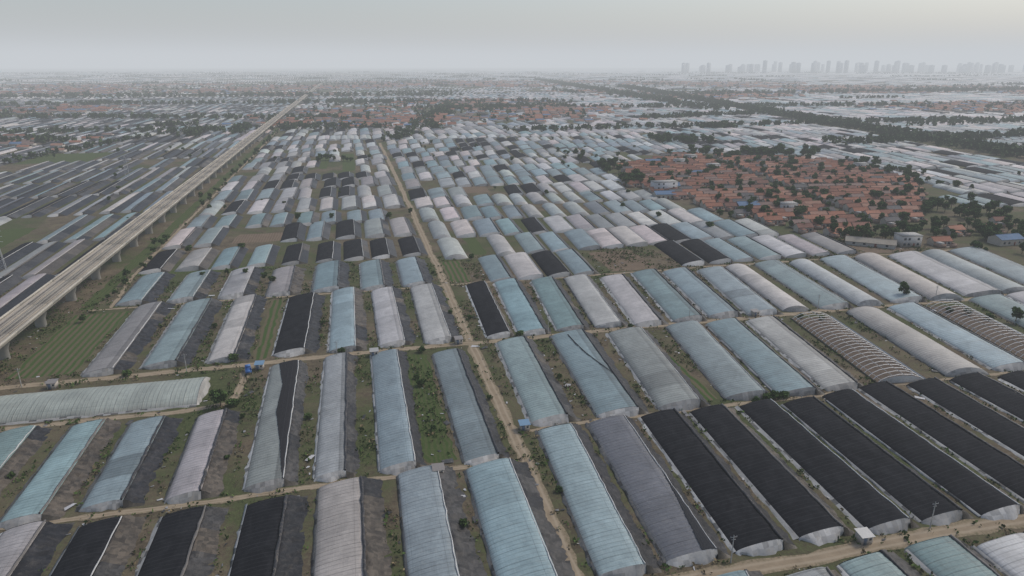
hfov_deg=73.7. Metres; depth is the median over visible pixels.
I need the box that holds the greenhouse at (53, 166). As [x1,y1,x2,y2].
[33,161,69,171]
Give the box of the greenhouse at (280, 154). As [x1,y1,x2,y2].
[271,152,285,157]
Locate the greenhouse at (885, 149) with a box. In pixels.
[874,147,900,152]
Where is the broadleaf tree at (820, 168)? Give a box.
[817,166,824,170]
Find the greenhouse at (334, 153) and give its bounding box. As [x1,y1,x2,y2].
[329,150,338,155]
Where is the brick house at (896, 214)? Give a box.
[887,212,910,222]
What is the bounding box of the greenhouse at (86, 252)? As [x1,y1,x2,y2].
[54,238,107,276]
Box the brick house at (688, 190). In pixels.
[682,189,696,196]
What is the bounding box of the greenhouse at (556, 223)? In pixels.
[543,215,573,232]
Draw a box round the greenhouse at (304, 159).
[297,157,310,162]
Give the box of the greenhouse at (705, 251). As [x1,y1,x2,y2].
[680,239,733,263]
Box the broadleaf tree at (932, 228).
[930,226,937,235]
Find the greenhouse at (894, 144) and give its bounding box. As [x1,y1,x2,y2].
[886,142,907,146]
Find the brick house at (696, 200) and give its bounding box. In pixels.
[693,196,710,205]
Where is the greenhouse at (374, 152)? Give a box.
[369,150,382,154]
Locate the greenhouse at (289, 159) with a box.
[280,157,293,162]
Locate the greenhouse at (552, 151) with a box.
[547,149,559,153]
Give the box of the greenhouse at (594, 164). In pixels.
[589,161,603,168]
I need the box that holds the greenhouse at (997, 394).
[948,371,1023,421]
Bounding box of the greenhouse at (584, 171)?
[575,167,593,175]
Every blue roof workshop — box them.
[645,159,661,160]
[652,190,674,198]
[736,201,759,207]
[987,233,1023,245]
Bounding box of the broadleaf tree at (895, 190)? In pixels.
[891,187,898,195]
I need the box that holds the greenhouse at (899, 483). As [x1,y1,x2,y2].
[780,395,972,525]
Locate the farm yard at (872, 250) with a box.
[809,237,919,255]
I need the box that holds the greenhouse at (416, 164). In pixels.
[412,161,425,168]
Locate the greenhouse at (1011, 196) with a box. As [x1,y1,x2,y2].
[995,192,1023,201]
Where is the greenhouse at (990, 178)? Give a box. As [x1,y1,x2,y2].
[971,173,1009,182]
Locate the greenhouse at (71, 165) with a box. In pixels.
[49,160,84,171]
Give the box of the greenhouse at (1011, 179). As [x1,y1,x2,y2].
[986,173,1022,181]
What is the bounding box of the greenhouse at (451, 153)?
[446,151,459,156]
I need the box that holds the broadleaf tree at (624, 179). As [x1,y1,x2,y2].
[621,177,630,185]
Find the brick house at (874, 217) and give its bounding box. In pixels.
[868,213,888,222]
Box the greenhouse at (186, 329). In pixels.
[139,297,222,369]
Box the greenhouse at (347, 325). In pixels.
[326,287,368,353]
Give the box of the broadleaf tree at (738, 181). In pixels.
[735,178,742,184]
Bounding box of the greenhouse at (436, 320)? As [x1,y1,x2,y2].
[410,283,459,343]
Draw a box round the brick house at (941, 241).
[927,236,957,247]
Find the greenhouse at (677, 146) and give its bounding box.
[671,144,687,149]
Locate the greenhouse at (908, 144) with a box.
[898,142,916,146]
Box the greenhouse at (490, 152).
[485,150,498,155]
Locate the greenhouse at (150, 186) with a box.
[134,178,166,193]
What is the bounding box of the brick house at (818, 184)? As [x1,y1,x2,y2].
[807,183,821,188]
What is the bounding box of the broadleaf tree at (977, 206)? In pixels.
[972,203,982,208]
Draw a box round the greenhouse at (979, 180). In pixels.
[955,175,988,183]
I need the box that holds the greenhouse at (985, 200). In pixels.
[959,194,1008,206]
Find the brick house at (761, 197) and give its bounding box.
[758,195,772,201]
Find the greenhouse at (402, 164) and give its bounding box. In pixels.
[397,161,412,168]
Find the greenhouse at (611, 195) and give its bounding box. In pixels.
[600,190,626,200]
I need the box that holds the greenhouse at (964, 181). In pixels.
[940,176,977,183]
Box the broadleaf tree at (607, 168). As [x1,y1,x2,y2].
[604,165,610,172]
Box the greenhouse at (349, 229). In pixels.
[335,219,361,239]
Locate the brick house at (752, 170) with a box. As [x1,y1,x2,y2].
[749,168,759,173]
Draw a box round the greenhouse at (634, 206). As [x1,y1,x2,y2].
[621,200,649,212]
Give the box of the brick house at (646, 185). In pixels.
[642,182,650,189]
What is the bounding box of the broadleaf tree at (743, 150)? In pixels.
[740,147,747,153]
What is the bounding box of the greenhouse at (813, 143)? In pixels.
[804,141,823,145]
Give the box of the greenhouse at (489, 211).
[480,206,504,219]
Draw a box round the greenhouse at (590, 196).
[579,190,606,201]
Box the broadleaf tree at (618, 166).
[615,163,622,169]
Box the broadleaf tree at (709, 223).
[706,221,713,226]
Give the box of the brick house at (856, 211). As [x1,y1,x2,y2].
[849,206,868,215]
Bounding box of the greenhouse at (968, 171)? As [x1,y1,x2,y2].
[952,167,983,173]
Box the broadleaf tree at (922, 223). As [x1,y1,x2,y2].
[918,220,927,227]
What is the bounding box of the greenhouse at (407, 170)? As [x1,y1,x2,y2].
[401,167,415,173]
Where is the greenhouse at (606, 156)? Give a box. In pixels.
[602,155,619,161]
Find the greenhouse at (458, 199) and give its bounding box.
[452,194,471,206]
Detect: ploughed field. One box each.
[231,232,282,243]
[463,186,489,192]
[589,250,656,270]
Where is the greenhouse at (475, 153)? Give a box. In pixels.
[471,150,483,156]
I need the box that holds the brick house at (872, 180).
[864,178,878,183]
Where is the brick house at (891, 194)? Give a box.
[884,193,896,196]
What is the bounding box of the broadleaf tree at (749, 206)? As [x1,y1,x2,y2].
[745,203,752,211]
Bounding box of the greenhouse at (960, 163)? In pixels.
[943,160,977,166]
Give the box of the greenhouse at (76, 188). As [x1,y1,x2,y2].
[50,181,94,197]
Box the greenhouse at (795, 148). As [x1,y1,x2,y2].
[787,146,801,149]
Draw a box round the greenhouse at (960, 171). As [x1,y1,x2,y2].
[941,168,975,175]
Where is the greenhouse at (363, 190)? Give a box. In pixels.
[357,185,371,197]
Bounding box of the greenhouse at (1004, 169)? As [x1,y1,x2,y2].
[988,166,1023,173]
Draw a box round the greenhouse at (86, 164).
[67,160,99,170]
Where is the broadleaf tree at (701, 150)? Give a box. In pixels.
[698,148,704,152]
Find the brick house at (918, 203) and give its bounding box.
[909,201,929,210]
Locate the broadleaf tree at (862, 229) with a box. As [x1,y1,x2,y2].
[855,224,869,236]
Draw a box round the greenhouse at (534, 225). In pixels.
[521,217,549,234]
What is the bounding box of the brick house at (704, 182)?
[695,179,710,185]
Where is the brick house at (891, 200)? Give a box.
[885,199,899,202]
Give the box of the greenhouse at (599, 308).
[563,274,629,327]
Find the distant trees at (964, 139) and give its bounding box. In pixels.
[0,71,1023,162]
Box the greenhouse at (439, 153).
[433,151,444,156]
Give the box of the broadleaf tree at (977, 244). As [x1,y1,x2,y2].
[973,241,982,247]
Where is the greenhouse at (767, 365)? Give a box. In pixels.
[705,318,824,397]
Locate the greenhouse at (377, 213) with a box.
[368,208,389,221]
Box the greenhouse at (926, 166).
[904,161,937,168]
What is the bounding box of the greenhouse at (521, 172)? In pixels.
[514,169,533,176]
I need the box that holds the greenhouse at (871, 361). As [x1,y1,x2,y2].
[790,311,925,382]
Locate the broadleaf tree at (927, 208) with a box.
[921,205,930,213]
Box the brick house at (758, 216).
[754,212,772,221]
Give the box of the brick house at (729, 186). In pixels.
[723,185,735,187]
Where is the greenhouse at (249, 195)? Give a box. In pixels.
[235,189,258,201]
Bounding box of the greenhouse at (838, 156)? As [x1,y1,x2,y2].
[826,153,853,158]
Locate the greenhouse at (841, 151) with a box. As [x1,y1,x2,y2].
[830,148,853,153]
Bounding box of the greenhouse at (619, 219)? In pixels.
[605,212,637,227]
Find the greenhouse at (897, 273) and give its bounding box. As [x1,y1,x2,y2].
[853,252,963,300]
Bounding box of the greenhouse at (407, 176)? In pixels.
[401,173,418,180]
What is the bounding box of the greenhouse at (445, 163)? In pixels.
[439,160,452,167]
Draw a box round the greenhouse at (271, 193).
[255,188,280,200]
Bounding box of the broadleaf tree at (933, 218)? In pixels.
[930,215,939,222]
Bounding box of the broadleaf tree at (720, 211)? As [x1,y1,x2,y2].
[717,209,723,216]
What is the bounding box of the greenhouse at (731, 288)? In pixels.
[696,266,783,315]
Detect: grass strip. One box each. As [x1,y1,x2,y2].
[0,228,36,247]
[15,152,111,163]
[79,127,279,309]
[129,266,269,276]
[319,157,328,168]
[342,154,355,170]
[408,354,456,462]
[462,237,485,254]
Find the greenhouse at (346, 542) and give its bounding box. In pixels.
[311,476,391,575]
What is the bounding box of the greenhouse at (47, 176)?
[23,169,66,183]
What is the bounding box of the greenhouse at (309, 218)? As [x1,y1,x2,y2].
[297,211,319,225]
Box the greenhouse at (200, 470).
[163,408,240,503]
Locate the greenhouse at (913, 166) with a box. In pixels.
[893,162,920,168]
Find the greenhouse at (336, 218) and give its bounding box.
[321,210,341,224]
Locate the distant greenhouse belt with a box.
[0,69,1023,98]
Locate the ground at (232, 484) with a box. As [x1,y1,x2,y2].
[0,66,1023,575]
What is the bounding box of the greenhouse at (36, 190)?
[11,182,56,198]
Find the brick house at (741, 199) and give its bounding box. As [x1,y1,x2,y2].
[732,198,746,201]
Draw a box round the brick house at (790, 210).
[784,208,803,217]
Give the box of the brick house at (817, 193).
[813,192,830,198]
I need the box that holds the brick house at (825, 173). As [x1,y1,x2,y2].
[819,172,831,174]
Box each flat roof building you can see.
[650,180,677,188]
[673,158,685,161]
[684,154,696,157]
[706,163,720,165]
[779,201,798,207]
[853,162,868,165]
[893,232,923,246]
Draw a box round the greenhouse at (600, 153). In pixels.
[592,151,606,155]
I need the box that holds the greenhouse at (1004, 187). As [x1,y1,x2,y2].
[982,182,1023,192]
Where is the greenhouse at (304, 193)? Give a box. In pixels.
[297,188,311,199]
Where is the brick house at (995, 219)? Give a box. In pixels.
[988,216,1014,226]
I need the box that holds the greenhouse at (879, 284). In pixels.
[820,255,926,302]
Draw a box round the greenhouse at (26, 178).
[4,170,48,184]
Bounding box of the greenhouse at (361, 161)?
[355,158,368,165]
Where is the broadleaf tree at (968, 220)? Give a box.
[964,217,973,227]
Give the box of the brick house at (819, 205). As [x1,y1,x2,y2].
[811,203,828,208]
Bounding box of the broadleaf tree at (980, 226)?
[976,223,986,234]
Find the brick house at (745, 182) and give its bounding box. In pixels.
[742,180,755,184]
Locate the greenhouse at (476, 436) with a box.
[431,348,509,465]
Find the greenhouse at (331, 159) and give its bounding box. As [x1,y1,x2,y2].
[329,155,340,161]
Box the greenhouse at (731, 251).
[704,238,757,261]
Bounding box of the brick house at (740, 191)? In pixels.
[732,190,747,192]
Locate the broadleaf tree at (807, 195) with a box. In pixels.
[803,192,811,197]
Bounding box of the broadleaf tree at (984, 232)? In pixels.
[982,228,991,240]
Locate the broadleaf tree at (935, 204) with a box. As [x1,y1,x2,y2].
[931,200,937,211]
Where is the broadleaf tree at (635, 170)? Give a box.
[631,168,639,172]
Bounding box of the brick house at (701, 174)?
[697,172,710,175]
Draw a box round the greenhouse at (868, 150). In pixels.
[855,148,879,152]
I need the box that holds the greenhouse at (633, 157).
[627,154,642,159]
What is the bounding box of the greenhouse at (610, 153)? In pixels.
[604,151,615,155]
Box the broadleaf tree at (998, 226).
[994,223,1002,230]
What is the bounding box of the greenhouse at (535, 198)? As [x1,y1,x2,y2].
[525,192,548,203]
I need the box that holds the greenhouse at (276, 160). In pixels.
[267,157,280,162]
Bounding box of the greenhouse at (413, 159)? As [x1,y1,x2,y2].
[409,157,421,162]
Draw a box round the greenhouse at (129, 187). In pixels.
[112,179,146,194]
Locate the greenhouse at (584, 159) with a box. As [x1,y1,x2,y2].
[575,156,592,162]
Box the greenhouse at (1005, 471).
[858,381,1023,503]
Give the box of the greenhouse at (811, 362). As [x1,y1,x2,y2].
[745,315,863,391]
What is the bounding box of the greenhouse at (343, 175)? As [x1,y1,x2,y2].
[338,171,353,179]
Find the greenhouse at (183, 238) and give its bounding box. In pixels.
[162,226,203,249]
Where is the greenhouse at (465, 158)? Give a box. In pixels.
[462,155,473,160]
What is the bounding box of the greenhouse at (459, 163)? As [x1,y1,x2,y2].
[453,160,466,166]
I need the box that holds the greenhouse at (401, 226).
[389,217,416,236]
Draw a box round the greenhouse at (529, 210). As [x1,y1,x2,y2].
[521,204,543,217]
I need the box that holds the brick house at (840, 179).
[836,178,848,182]
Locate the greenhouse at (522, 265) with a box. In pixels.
[504,252,544,279]
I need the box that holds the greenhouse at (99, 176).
[81,168,118,181]
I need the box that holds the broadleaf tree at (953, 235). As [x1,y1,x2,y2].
[950,233,957,239]
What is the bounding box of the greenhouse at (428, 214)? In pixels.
[419,207,439,221]
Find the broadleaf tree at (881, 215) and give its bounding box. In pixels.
[878,213,886,218]
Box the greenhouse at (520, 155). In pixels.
[513,153,527,158]
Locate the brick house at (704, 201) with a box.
[700,199,715,207]
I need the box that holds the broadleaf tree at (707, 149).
[704,146,711,152]
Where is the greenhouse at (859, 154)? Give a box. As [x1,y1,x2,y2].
[853,153,872,156]
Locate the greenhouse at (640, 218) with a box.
[627,211,658,226]
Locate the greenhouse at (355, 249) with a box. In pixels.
[343,239,370,260]
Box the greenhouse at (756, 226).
[735,218,780,236]
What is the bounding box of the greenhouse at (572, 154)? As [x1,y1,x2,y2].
[566,152,577,156]
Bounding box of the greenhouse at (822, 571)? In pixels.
[787,566,840,575]
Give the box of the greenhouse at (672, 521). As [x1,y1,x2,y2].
[585,415,730,567]
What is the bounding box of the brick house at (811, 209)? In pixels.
[802,207,817,214]
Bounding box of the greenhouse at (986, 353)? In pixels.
[887,302,1023,371]
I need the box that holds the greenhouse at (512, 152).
[509,150,519,154]
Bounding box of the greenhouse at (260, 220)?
[245,213,272,227]
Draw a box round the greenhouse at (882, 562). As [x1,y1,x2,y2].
[836,549,920,575]
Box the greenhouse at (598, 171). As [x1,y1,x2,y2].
[589,167,607,174]
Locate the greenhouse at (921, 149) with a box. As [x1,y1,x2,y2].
[905,146,932,151]
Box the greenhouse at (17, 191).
[0,183,38,198]
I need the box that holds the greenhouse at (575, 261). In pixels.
[556,248,599,274]
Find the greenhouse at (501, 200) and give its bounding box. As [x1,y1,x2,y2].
[491,194,512,205]
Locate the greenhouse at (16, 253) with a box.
[0,242,43,270]
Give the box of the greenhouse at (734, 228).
[714,219,759,237]
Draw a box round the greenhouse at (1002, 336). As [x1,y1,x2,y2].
[925,299,1023,359]
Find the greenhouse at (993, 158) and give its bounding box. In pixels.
[973,154,1000,159]
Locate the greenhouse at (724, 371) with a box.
[665,320,768,400]
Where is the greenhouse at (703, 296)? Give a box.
[662,267,742,318]
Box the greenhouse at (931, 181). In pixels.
[919,176,949,184]
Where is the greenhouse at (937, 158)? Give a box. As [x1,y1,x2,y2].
[923,155,950,161]
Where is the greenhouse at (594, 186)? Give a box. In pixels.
[583,181,607,191]
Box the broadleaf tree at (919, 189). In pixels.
[917,187,925,192]
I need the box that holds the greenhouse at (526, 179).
[519,175,537,184]
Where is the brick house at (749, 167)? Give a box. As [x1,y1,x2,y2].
[747,166,761,171]
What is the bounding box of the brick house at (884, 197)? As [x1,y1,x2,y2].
[875,196,890,199]
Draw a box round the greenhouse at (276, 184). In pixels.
[261,179,282,190]
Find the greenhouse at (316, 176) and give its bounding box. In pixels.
[305,173,320,180]
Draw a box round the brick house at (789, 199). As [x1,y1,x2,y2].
[782,198,795,200]
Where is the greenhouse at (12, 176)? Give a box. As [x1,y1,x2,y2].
[0,170,30,183]
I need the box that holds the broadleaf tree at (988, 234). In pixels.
[981,227,992,239]
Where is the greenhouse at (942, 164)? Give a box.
[927,161,959,167]
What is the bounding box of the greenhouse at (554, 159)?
[547,157,562,163]
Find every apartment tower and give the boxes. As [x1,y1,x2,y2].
[681,63,685,72]
[685,63,689,72]
[700,65,705,72]
[706,63,710,72]
[725,65,730,72]
[737,66,743,71]
[749,64,753,72]
[762,60,766,72]
[771,64,775,71]
[778,62,782,71]
[791,62,795,72]
[795,63,800,72]
[810,63,815,72]
[825,61,830,72]
[836,63,841,72]
[843,60,848,72]
[854,63,858,71]
[858,63,863,72]
[861,65,867,72]
[873,60,878,72]
[881,65,885,71]
[886,65,891,71]
[891,65,897,72]
[901,63,906,72]
[908,65,914,71]
[917,63,922,71]
[928,65,934,72]
[941,65,947,72]
[958,66,965,72]
[966,62,971,71]
[969,63,973,71]
[973,64,978,71]
[984,65,990,72]
[991,64,996,73]
[997,64,1003,72]
[1008,65,1013,71]
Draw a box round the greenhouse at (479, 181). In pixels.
[472,177,488,185]
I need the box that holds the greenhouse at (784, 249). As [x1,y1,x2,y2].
[752,235,810,257]
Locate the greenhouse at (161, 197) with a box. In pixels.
[143,190,172,211]
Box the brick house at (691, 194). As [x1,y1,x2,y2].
[688,191,702,198]
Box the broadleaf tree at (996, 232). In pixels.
[989,230,1002,235]
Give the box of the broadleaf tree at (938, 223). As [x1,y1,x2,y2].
[932,218,943,227]
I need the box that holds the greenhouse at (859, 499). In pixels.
[734,398,919,535]
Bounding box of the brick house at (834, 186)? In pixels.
[828,185,843,188]
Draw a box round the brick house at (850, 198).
[843,197,858,199]
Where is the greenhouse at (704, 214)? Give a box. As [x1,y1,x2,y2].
[687,208,723,221]
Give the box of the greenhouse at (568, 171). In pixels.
[560,168,577,175]
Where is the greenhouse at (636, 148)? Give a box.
[628,146,643,150]
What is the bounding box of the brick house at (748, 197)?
[743,195,760,201]
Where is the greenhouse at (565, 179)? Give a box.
[553,174,573,183]
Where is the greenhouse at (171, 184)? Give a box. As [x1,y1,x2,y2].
[155,177,185,192]
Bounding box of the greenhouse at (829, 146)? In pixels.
[818,144,839,149]
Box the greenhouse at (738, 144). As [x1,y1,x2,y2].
[735,143,751,146]
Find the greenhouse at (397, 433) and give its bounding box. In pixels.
[370,349,427,475]
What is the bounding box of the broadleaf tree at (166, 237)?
[162,234,170,240]
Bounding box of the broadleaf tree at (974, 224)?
[972,222,978,230]
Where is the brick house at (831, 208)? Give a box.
[818,207,835,210]
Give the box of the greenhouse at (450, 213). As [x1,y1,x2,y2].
[439,207,462,220]
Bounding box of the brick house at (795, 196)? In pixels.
[789,195,804,197]
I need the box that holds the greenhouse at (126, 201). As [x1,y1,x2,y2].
[99,192,143,213]
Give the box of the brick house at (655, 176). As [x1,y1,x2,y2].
[648,175,661,177]
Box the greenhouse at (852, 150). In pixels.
[841,148,868,153]
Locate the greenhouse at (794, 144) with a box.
[784,142,802,146]
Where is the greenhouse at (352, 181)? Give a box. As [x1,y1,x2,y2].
[342,176,359,186]
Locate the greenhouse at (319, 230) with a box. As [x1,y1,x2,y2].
[306,220,330,240]
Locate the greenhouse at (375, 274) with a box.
[359,259,393,290]
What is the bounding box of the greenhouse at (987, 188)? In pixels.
[963,183,1009,193]
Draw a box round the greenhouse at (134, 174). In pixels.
[117,168,148,180]
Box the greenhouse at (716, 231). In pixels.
[693,221,734,239]
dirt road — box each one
[0,294,1006,390]
[0,366,254,431]
[0,459,514,529]
[88,285,442,311]
[109,128,279,307]
[379,143,584,575]
[451,249,951,284]
[525,370,1023,431]
[666,512,1023,575]
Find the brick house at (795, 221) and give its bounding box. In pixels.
[789,219,813,228]
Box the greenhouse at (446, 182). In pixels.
[438,178,456,187]
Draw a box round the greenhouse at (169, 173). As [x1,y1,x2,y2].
[155,167,183,179]
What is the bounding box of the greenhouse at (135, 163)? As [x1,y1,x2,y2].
[117,159,143,169]
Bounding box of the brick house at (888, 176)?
[882,175,894,177]
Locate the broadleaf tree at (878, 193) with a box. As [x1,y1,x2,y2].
[873,190,881,196]
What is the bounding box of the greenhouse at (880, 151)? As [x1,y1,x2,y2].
[864,148,889,152]
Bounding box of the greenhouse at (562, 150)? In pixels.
[560,148,572,153]
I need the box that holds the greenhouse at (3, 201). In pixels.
[0,197,15,205]
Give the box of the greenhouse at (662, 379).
[605,326,710,410]
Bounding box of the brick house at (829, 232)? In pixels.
[823,226,848,237]
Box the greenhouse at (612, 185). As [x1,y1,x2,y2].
[600,180,625,190]
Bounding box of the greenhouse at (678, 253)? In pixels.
[654,240,708,266]
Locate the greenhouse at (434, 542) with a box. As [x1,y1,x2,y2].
[396,465,486,575]
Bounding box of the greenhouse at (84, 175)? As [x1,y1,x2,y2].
[62,168,101,182]
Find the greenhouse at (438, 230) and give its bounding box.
[428,221,450,238]
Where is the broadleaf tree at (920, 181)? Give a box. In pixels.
[916,178,924,185]
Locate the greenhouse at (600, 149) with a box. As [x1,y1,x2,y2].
[593,147,607,151]
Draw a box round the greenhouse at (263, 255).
[247,244,280,266]
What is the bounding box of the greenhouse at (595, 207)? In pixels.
[583,201,611,214]
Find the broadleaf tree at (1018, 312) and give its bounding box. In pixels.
[1011,306,1023,320]
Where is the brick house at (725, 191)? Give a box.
[718,190,732,193]
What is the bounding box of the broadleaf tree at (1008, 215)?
[1002,214,1012,221]
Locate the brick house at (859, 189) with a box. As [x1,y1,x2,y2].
[851,188,866,191]
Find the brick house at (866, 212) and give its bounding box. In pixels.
[863,210,880,214]
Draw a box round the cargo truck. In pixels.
[245,364,251,373]
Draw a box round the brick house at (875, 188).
[866,187,881,190]
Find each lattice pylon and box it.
[0,236,6,268]
[121,155,129,174]
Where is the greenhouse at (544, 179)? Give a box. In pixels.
[535,175,554,183]
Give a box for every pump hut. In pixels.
[45,378,58,389]
[254,360,264,370]
[369,347,378,356]
[431,462,444,472]
[454,335,462,344]
[518,419,530,431]
[750,309,760,316]
[854,527,875,545]
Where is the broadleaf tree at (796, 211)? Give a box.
[792,207,802,214]
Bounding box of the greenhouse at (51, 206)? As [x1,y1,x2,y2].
[21,195,77,217]
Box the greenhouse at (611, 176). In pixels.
[601,173,620,181]
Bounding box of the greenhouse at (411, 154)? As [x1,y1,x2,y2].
[406,152,419,157]
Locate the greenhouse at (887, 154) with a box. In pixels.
[877,152,901,156]
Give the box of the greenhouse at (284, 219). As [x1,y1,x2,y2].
[269,212,293,226]
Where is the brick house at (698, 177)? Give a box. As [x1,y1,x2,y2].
[690,176,703,178]
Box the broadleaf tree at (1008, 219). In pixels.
[1003,217,1011,222]
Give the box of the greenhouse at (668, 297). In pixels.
[630,268,706,322]
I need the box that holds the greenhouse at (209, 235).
[193,226,229,247]
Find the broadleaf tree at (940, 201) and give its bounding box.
[934,197,944,209]
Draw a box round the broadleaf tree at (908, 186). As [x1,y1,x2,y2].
[902,183,913,191]
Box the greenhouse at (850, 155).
[841,153,859,157]
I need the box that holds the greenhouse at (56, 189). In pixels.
[31,182,75,198]
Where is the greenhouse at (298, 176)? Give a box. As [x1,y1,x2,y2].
[285,173,304,180]
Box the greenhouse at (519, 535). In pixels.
[462,458,574,575]
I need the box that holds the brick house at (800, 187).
[793,184,806,191]
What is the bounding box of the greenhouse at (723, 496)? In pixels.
[637,408,796,556]
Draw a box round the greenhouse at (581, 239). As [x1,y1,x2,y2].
[564,228,600,249]
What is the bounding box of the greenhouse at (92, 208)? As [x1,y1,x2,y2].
[74,193,120,215]
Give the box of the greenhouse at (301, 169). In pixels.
[291,166,307,173]
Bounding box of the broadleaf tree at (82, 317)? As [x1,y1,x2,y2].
[78,314,85,320]
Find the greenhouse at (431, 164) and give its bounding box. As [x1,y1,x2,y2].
[425,160,439,167]
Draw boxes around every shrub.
[4,471,15,478]
[121,369,131,376]
[226,398,239,405]
[228,353,238,360]
[303,412,311,418]
[337,347,344,352]
[416,378,424,384]
[417,346,425,352]
[459,518,469,527]
[515,330,523,335]
[554,485,562,492]
[751,396,759,401]
[762,392,773,398]
[770,390,782,399]
[780,391,788,397]
[964,308,972,313]
[985,313,994,318]
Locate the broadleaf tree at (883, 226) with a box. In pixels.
[879,223,888,236]
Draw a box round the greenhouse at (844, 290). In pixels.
[789,259,883,305]
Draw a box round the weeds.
[0,231,1023,575]
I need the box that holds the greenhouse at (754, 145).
[746,143,761,147]
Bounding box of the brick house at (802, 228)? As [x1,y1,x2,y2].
[793,223,816,233]
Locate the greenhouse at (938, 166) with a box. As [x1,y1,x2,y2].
[917,161,945,167]
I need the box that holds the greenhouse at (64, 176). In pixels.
[43,169,82,183]
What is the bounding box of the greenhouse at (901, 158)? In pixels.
[891,156,916,161]
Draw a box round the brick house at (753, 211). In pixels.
[750,208,767,216]
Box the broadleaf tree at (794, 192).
[791,190,798,195]
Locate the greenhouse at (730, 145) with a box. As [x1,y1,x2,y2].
[723,143,740,147]
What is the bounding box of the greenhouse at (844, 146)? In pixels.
[838,144,856,148]
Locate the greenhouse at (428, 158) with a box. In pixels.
[422,156,436,161]
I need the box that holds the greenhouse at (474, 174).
[467,170,483,178]
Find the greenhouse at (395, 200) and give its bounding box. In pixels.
[382,194,405,208]
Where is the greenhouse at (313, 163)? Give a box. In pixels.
[306,160,320,167]
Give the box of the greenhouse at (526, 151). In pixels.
[523,149,538,154]
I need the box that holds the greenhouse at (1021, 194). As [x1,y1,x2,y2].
[1010,192,1023,196]
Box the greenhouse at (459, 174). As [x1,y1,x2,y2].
[452,171,468,178]
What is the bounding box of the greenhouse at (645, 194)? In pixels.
[633,189,658,199]
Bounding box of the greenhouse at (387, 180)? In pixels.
[378,175,396,185]
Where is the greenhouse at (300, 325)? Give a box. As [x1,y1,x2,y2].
[271,292,325,357]
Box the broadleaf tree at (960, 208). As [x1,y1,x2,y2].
[955,206,964,216]
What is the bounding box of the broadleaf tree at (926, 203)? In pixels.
[921,201,932,206]
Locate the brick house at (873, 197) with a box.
[859,196,875,198]
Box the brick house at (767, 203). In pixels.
[757,201,772,204]
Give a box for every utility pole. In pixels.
[730,536,736,562]
[929,502,938,527]
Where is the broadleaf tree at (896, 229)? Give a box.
[888,227,900,235]
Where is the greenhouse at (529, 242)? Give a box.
[514,231,546,253]
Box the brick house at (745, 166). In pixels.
[742,165,754,169]
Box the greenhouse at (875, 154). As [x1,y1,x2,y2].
[865,152,890,157]
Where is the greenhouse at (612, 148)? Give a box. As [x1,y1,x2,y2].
[604,146,621,151]
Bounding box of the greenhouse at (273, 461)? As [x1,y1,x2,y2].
[242,360,308,492]
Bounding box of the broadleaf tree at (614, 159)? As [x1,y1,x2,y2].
[611,157,617,168]
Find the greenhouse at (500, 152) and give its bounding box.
[496,150,511,155]
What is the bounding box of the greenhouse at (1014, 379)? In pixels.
[997,370,1023,392]
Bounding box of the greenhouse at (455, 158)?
[450,155,461,160]
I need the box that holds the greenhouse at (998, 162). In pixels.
[981,159,1016,165]
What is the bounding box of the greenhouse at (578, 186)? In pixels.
[568,181,592,191]
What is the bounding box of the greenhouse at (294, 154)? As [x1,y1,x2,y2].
[287,152,301,157]
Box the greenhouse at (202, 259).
[174,247,219,271]
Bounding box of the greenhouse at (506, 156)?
[501,153,511,158]
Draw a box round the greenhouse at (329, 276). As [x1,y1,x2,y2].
[310,260,349,292]
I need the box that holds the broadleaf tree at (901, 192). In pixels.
[898,190,905,195]
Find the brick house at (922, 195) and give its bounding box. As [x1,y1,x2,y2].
[910,192,928,200]
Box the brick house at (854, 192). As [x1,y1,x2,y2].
[845,191,860,193]
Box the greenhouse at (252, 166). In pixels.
[242,162,260,169]
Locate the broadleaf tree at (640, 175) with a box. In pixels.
[636,172,644,179]
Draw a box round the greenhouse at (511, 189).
[503,184,525,195]
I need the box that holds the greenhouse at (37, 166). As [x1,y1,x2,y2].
[15,161,53,172]
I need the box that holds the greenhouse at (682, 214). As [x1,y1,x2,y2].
[667,208,703,223]
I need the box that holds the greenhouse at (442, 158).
[437,155,450,161]
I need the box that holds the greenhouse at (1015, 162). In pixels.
[995,159,1023,164]
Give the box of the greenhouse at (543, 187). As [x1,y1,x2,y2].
[537,183,557,193]
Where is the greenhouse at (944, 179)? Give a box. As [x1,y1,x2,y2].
[930,176,964,184]
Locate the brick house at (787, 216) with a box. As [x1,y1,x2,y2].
[775,212,794,221]
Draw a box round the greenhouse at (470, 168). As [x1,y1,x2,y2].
[462,165,477,172]
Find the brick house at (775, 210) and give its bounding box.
[768,208,785,212]
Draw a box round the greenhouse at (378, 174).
[374,171,390,177]
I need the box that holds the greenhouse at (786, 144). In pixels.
[774,142,794,146]
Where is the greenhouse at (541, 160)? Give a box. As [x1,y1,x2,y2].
[535,157,550,164]
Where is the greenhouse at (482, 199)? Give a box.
[473,194,495,205]
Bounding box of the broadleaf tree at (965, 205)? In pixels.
[958,203,968,214]
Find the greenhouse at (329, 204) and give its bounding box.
[319,197,338,210]
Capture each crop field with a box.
[4,311,129,379]
[253,299,284,359]
[440,261,472,282]
[661,347,716,400]
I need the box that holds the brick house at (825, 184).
[821,183,834,185]
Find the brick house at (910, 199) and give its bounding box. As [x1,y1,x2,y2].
[900,198,915,201]
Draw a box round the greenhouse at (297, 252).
[281,243,309,264]
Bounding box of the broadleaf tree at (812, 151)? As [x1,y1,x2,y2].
[809,147,816,154]
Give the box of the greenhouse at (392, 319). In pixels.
[370,286,415,347]
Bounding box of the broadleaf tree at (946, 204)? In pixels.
[942,201,950,211]
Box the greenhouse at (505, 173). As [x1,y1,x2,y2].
[499,169,515,177]
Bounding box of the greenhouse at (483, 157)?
[476,154,489,159]
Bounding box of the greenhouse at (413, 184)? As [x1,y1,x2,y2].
[405,179,421,188]

